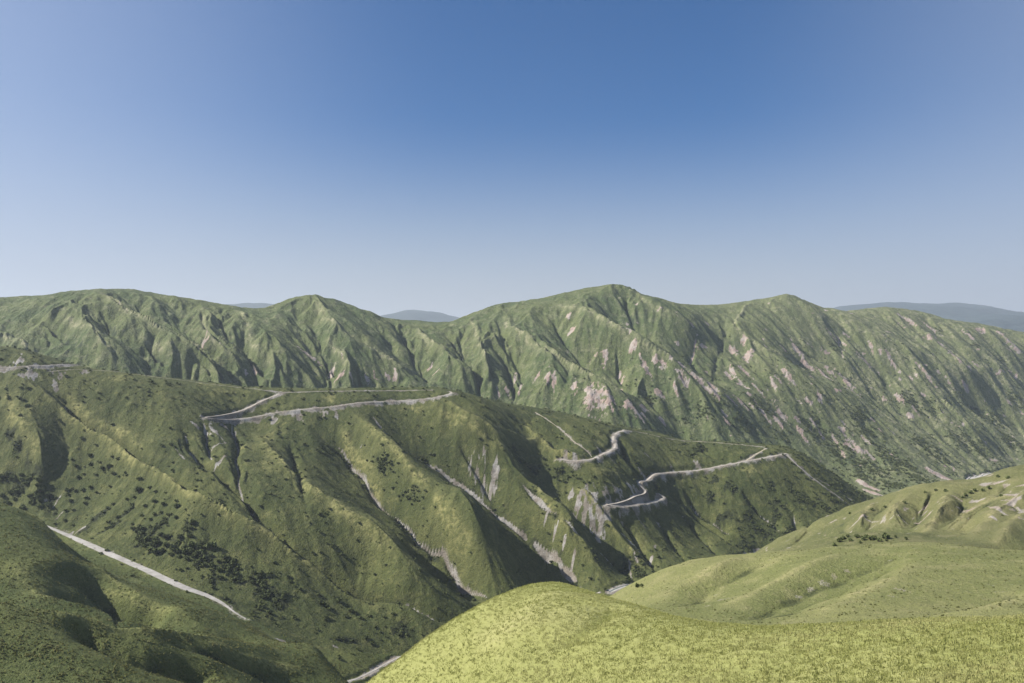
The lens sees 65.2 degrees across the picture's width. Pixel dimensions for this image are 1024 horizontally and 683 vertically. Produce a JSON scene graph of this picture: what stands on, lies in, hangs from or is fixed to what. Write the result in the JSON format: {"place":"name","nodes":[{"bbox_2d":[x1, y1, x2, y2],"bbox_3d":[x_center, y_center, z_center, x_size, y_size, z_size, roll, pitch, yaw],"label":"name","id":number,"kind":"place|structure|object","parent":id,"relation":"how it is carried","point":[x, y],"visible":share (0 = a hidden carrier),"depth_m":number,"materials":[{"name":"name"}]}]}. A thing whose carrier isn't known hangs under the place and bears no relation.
{"place":"outdoors","nodes":[
{"label":"outdoors","id":0,"kind":"place"},
{"bbox_2d":[47,525,245,618],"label":"gravel track","id":1,"kind":"structure","parent":0,"point":[168,580],"depth_m":1204.01,"materials":[{"name":"grey gravel"}]},
{"bbox_2d":[50,370,261,389],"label":"path","id":2,"kind":"structure","parent":0,"point":[177,379],"depth_m":1750.52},
{"bbox_2d":[0,503,407,682],"bbox_3d":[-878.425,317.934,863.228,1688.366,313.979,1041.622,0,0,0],"label":"dark hills","id":3,"kind":"structure","parent":0,"point":[114,593],"depth_m":803.12,"materials":[{"name":"green plant"}]},
{"bbox_2d":[205,392,451,418],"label":"road","id":4,"kind":"structure","parent":0,"point":[300,409],"depth_m":1736.92,"materials":[{"name":"grey gravel"}]},
{"bbox_2d":[0,346,872,653],"bbox_3d":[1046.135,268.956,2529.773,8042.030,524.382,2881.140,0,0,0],"label":"hillside","id":5,"kind":"structure","parent":0,"point":[492,476],"depth_m":1561.00,"materials":[{"name":"green plant"}]},
{"bbox_2d":[135,486,143,492],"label":"shrub","id":6,"kind":"object","parent":5,"relation":"on","point":[138,489],"visible":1,"depth_m":1382.61,"materials":[{"name":"green plant"}]},
{"bbox_2d":[136,524,144,529],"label":"shrub","id":7,"kind":"object","parent":5,"relation":"on","point":[140,526],"visible":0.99,"depth_m":1294.89,"materials":[{"name":"green plant"}]},
{"bbox_2d":[146,544,154,550],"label":"shrub","id":8,"kind":"object","parent":5,"relation":"on","point":[150,547],"visible":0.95,"depth_m":1244.40,"materials":[{"name":"green plant"}]},
{"bbox_2d":[150,548,157,553],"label":"shrub","id":9,"kind":"object","parent":5,"relation":"on","point":[153,550],"visible":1,"depth_m":1232.28,"materials":[{"name":"green plant"}]},
{"bbox_2d":[152,539,161,546],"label":"shrub","id":10,"kind":"object","parent":5,"relation":"on","point":[155,542],"visible":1,"depth_m":1251.11,"materials":[{"name":"green plant"}]},
{"bbox_2d":[172,546,179,553],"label":"shrub","id":11,"kind":"object","parent":5,"relation":"on","point":[176,550],"visible":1,"depth_m":1229.73,"materials":[{"name":"green plant"}]},
{"bbox_2d":[185,547,194,552],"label":"shrub","id":12,"kind":"object","parent":5,"relation":"on","point":[190,550],"visible":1,"depth_m":1229.70,"materials":[{"name":"green plant"}]},
{"bbox_2d":[188,541,197,547],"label":"shrub","id":13,"kind":"object","parent":5,"relation":"on","point":[191,544],"visible":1,"depth_m":1236.54,"materials":[{"name":"green plant"}]},
{"bbox_2d":[205,541,216,549],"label":"shrub","id":14,"kind":"object","parent":5,"relation":"on","point":[211,545],"visible":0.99,"depth_m":1240.84,"materials":[{"name":"green plant"}]},
{"bbox_2d":[0,345,1018,663],"bbox_3d":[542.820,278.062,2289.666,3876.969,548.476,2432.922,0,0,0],"label":"scrub","id":15,"kind":"object","parent":5,"relation":"on","point":[226,563],"visible":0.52,"depth_m":1582.23,"materials":[{"name":"green plant"}]},
{"bbox_2d":[348,592,599,681],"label":"stream","id":16,"kind":"structure","parent":0,"point":[381,666],"depth_m":1098.97,"materials":[{"name":"grey liquid"}]},
{"bbox_2d":[0,284,1023,497],"bbox_3d":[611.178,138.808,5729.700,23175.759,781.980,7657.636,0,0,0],"label":"mountain range terrain","id":17,"kind":"structure","parent":0,"point":[511,352],"depth_m":2940.01,"materials":[{"name":"green plant"}]},
{"bbox_2d":[539,326,1023,495],"bbox_3d":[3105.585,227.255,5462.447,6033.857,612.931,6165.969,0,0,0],"label":"woodland trees","id":18,"kind":"object","parent":17,"relation":"on","point":[916,476],"visible":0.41,"depth_m":2942.69,"materials":[{"name":"green plant"}]},
{"bbox_2d":[0,0,1023,317],"label":"sky","id":19,"kind":"structure","parent":0,"point":[457,158],"materials":[{"name":"blue"}]},
{"bbox_2d":[535,412,591,456],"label":"path","id":20,"kind":"structure","parent":0,"point":[565,433],"depth_m":1907.80,"materials":[{"name":"grey gravel"}]},
{"bbox_2d":[561,430,623,460],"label":"road","id":21,"kind":"structure","parent":0,"point":[602,453],"depth_m":1870.58,"materials":[{"name":"grey gravel"}]},
{"bbox_2d":[226,302,1023,331],"bbox_3d":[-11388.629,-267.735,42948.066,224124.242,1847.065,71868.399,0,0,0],"label":"distant mountains","id":22,"kind":"structure","parent":0,"point":[994,316],"depth_m":16493.39,"materials":[{"name":"blue stone"}]},
{"bbox_2d":[624,430,759,446],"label":"path","id":23,"kind":"structure","parent":0,"point":[683,440],"depth_m":2083.81,"materials":[{"name":"grey gravel"}]},
{"bbox_2d":[366,581,1023,682],"bbox_3d":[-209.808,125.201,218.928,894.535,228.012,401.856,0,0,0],"label":"foreground hill","id":24,"kind":"structure","parent":0,"point":[465,669],"depth_m":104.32,"materials":[{"name":"green plant"}]},
{"bbox_2d":[605,453,785,506],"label":"road","id":25,"kind":"structure","parent":0,"point":[639,484],"depth_m":1831.71,"materials":[{"name":"grey gravel"}]},
{"bbox_2d":[608,473,988,591],"bbox_3d":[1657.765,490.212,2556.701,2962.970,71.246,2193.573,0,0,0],"label":"river","id":26,"kind":"structure","parent":0,"point":[627,585],"depth_m":1484.61,"materials":[{"name":"grey liquid"}]},
{"bbox_2d":[609,473,990,592],"bbox_3d":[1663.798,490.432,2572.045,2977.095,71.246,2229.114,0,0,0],"label":"riverbed","id":27,"kind":"structure","parent":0,"point":[985,474],"depth_m":2955.16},
{"bbox_2d":[786,454,846,502],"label":"road","id":28,"kind":"structure","parent":0,"point":[807,473],"depth_m":2009.48,"materials":[{"name":"grey gravel"}]},
{"bbox_2d":[610,542,1023,625],"bbox_3d":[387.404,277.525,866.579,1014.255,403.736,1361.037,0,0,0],"label":"grass hills","id":29,"kind":"structure","parent":0,"point":[823,574],"depth_m":569.71,"materials":[{"name":"green plant"}]},
{"bbox_2d":[0,489,1023,682],"bbox_3d":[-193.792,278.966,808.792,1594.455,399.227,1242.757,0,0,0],"label":"hillside tussocks","id":30,"kind":"object","parent":29,"relation":"on","point":[152,590],"visible":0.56,"depth_m":718.66,"materials":[{"name":"green plant"}]},
{"bbox_2d":[755,465,1023,552],"bbox_3d":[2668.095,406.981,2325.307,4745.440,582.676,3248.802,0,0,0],"label":"eroded hills","id":31,"kind":"structure","parent":0,"point":[939,515],"depth_m":976.50,"materials":[{"name":"green plant"}]}
]}

